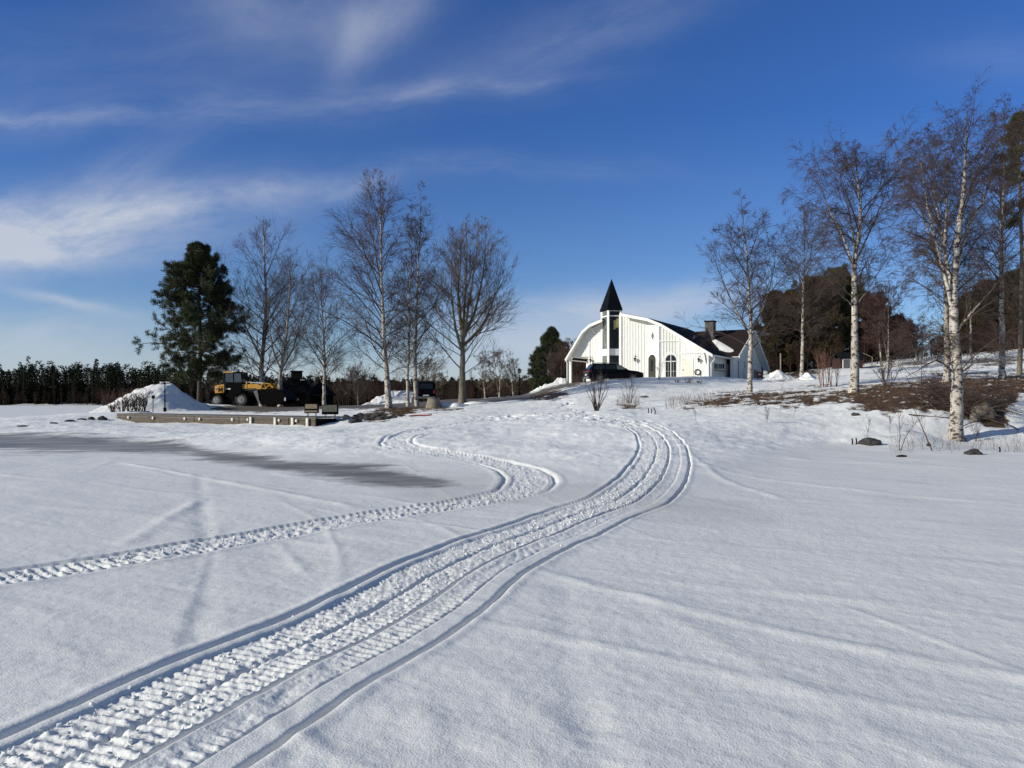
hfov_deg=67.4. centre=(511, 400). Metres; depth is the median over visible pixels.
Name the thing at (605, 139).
sky
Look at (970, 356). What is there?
bare birch
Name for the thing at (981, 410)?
boulder
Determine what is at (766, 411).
sapling
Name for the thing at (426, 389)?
black van
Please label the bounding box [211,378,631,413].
gravel yard
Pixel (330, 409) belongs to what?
box grill
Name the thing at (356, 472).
meltwater ice
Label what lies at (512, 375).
bare tree
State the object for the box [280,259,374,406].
bare birch
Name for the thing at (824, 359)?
orange sapling
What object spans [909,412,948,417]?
dead branch
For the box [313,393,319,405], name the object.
door
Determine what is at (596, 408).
bare shrub
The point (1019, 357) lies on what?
slender pine
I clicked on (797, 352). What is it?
hillside undergrowth
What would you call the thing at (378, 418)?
rock
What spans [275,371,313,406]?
dark timber hut
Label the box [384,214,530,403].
bare aspen
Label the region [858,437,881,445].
rock
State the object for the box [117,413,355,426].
wooden quay
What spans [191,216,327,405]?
bare birch
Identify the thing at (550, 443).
snow ground
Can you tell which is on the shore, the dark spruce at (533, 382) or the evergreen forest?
the evergreen forest
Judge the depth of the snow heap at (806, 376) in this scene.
58.18 m
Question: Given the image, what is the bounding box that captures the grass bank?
[362,356,1023,427]
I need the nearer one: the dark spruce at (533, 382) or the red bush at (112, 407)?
the red bush at (112, 407)
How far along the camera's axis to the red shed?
80.06 m
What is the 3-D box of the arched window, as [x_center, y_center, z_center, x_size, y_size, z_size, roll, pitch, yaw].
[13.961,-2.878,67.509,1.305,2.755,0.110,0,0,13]
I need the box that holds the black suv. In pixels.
[583,362,643,380]
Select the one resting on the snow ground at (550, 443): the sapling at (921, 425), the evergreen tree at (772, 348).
the evergreen tree at (772, 348)
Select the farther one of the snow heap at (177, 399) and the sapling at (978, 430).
the snow heap at (177, 399)
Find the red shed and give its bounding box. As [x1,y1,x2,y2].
[830,352,872,368]
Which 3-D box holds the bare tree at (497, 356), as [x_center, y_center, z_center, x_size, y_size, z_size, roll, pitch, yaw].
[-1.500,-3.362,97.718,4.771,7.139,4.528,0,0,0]
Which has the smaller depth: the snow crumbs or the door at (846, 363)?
the snow crumbs
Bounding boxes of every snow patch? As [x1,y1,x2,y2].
[441,402,468,406]
[463,401,485,403]
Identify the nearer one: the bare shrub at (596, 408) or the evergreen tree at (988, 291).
the bare shrub at (596, 408)
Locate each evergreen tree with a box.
[752,289,800,373]
[769,288,819,369]
[784,274,849,370]
[805,262,875,364]
[827,286,880,360]
[843,291,904,361]
[868,312,930,360]
[929,317,967,355]
[950,290,1005,352]
[964,278,1018,351]
[993,270,1023,347]
[995,267,1023,349]
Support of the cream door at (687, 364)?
in the white house
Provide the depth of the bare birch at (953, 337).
28.06 m
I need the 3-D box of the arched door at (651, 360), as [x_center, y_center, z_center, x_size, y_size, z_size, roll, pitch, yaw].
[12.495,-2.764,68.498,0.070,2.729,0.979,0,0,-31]
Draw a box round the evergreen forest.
[0,356,573,406]
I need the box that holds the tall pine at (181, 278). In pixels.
[132,241,255,402]
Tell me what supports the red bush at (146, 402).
on the snow ground at (550, 443)
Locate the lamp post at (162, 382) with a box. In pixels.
[160,381,169,411]
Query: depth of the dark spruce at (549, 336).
87.47 m
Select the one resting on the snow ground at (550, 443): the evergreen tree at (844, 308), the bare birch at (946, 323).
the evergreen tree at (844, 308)
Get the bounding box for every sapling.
[764,406,769,422]
[806,336,825,387]
[809,333,831,386]
[821,345,836,385]
[821,346,836,386]
[830,351,840,385]
[891,403,927,450]
[900,396,932,450]
[970,423,980,440]
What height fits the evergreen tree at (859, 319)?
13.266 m
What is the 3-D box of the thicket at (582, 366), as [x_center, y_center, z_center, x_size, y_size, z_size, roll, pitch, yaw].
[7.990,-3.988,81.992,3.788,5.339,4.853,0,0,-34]
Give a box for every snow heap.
[88,383,210,412]
[363,390,413,404]
[531,378,567,391]
[762,370,794,379]
[796,373,820,379]
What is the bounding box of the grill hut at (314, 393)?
[303,382,336,405]
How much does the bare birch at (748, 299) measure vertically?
12.526 m
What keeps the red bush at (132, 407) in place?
on the snow ground at (550, 443)
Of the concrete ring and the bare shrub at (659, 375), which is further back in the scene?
the bare shrub at (659, 375)
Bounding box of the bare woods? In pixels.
[0,370,547,406]
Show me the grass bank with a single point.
(794, 374)
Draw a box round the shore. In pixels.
[0,402,208,405]
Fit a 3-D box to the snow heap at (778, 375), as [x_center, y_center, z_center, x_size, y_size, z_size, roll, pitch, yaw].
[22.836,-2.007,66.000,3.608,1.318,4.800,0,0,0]
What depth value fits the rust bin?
71.72 m
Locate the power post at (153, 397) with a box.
[151,395,154,411]
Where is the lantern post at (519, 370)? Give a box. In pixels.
[517,368,520,395]
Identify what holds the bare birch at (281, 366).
on the gravel yard at (261, 409)
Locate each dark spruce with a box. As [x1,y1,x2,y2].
[527,349,547,390]
[533,326,572,386]
[561,341,573,382]
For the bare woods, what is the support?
on the snow ground at (550, 443)
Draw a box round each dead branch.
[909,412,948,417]
[989,418,1020,430]
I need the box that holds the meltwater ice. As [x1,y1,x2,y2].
[0,431,447,487]
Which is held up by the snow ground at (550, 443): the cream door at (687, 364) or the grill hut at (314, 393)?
the grill hut at (314, 393)
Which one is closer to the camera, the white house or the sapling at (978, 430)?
the sapling at (978, 430)
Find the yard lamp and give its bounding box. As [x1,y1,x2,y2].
[300,379,306,403]
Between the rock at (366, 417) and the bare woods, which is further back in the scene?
the bare woods
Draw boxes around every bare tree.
[203,345,233,400]
[333,353,382,404]
[411,351,451,394]
[473,351,494,397]
[483,349,517,396]
[502,358,526,395]
[548,337,579,381]
[847,290,904,366]
[857,280,915,367]
[893,311,942,359]
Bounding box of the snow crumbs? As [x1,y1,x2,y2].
[0,414,666,767]
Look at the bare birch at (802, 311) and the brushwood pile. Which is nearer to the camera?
the brushwood pile
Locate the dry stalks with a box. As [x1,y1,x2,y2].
[616,387,1022,453]
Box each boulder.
[969,402,996,418]
[970,412,980,422]
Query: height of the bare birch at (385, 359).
15.576 m
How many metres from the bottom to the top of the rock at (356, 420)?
0.365 m
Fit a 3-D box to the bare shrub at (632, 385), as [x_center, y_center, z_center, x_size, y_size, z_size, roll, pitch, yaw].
[6.916,-0.772,43.755,1.604,1.919,1.311,0,0,0]
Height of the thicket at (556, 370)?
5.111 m
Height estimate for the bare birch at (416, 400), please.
15.651 m
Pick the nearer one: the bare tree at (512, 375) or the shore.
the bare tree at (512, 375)
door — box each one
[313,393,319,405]
[648,355,655,376]
[681,358,693,376]
[842,359,850,367]
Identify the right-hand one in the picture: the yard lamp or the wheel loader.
the yard lamp
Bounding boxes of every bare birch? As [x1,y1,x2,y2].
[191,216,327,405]
[236,248,322,406]
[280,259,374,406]
[284,168,444,407]
[369,205,445,405]
[371,180,463,405]
[675,188,821,392]
[740,195,857,376]
[775,118,944,392]
[867,66,1023,440]
[870,124,1009,381]
[940,91,1023,378]
[960,276,982,361]
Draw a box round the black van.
[417,381,435,399]
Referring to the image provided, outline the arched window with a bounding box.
[663,352,677,376]
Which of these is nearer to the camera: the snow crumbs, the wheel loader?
the snow crumbs
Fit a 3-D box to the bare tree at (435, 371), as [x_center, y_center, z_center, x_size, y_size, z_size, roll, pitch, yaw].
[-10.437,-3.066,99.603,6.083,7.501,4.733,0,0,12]
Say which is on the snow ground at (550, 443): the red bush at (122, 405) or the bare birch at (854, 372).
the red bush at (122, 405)
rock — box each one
[98,416,107,419]
[348,418,362,422]
[352,413,363,419]
[364,415,375,419]
[374,416,390,420]
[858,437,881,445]
[964,449,982,454]
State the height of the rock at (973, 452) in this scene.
0.302 m
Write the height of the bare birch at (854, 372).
13.360 m
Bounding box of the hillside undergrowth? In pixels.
[767,317,1023,373]
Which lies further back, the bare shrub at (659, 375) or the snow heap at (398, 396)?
the snow heap at (398, 396)
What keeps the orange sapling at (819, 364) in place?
on the snow ground at (550, 443)
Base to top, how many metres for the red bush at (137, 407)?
1.640 m
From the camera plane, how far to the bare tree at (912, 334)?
83.78 m
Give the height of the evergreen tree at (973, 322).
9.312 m
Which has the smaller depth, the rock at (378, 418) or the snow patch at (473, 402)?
the rock at (378, 418)
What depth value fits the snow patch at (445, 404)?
46.68 m
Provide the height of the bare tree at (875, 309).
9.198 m
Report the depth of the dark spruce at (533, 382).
91.49 m
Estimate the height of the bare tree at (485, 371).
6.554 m
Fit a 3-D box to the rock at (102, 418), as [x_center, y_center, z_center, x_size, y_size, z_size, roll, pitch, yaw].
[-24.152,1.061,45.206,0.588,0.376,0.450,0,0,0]
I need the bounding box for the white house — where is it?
[565,279,769,382]
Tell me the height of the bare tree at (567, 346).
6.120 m
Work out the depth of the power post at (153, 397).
51.48 m
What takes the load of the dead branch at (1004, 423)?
on the snow ground at (550, 443)
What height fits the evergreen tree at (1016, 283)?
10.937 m
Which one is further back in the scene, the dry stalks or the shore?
the shore
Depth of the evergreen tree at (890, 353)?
96.28 m
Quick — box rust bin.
[756,372,762,378]
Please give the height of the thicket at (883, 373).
2.010 m
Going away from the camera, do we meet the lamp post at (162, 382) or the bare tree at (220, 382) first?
the lamp post at (162, 382)
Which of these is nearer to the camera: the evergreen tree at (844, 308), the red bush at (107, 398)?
the red bush at (107, 398)
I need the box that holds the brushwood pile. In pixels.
[884,355,1023,420]
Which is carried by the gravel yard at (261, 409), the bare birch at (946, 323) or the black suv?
the black suv
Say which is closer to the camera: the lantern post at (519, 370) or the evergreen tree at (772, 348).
the lantern post at (519, 370)
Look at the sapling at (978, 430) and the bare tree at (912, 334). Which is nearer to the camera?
the sapling at (978, 430)
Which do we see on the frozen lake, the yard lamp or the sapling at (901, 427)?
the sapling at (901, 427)
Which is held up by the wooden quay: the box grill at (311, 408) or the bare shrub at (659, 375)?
the box grill at (311, 408)
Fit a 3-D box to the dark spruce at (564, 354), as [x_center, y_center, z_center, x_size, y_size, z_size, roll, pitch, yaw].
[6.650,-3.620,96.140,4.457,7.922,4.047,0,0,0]
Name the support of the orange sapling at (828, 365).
on the snow ground at (550, 443)
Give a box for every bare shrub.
[577,368,609,410]
[618,371,640,402]
[656,355,664,378]
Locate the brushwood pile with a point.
(941, 397)
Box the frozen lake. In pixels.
[0,406,1023,767]
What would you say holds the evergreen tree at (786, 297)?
on the snow ground at (550, 443)
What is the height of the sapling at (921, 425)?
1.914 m
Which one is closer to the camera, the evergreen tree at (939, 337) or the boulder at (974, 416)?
the boulder at (974, 416)
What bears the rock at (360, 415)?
on the grass bank
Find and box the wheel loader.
[209,370,296,405]
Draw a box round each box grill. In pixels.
[304,404,318,415]
[322,405,338,418]
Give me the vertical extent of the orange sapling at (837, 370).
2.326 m
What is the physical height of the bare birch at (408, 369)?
13.851 m
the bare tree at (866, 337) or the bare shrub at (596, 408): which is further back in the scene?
the bare tree at (866, 337)
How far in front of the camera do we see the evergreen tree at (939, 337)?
96.78 m
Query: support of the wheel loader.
on the gravel yard at (261, 409)
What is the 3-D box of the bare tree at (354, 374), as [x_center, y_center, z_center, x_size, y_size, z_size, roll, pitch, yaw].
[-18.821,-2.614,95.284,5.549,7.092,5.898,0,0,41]
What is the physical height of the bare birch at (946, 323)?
14.488 m
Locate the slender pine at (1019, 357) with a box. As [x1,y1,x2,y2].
[995,109,1023,374]
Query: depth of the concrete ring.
46.18 m
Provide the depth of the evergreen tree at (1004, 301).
89.23 m
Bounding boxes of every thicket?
[542,341,579,380]
[563,348,585,382]
[567,348,585,381]
[866,352,906,385]
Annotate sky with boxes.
[0,0,1023,384]
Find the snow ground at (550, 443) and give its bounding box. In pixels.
[0,348,1023,483]
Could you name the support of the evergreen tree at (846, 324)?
on the snow ground at (550, 443)
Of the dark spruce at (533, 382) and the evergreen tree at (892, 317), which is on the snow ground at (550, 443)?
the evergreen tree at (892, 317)
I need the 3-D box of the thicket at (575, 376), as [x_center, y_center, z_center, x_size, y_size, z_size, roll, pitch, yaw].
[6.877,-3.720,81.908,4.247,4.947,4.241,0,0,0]
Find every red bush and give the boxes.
[99,388,116,405]
[106,388,135,402]
[107,404,119,411]
[114,398,130,411]
[122,393,138,410]
[130,389,145,410]
[132,390,150,410]
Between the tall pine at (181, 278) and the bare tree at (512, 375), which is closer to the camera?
the tall pine at (181, 278)
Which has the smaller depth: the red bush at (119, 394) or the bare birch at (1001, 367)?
the bare birch at (1001, 367)
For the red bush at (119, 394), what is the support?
on the snow ground at (550, 443)
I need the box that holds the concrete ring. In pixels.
[426,397,441,408]
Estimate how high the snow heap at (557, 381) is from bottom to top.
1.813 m
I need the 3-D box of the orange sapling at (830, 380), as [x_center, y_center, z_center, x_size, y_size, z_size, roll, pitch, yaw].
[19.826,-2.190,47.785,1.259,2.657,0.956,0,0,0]

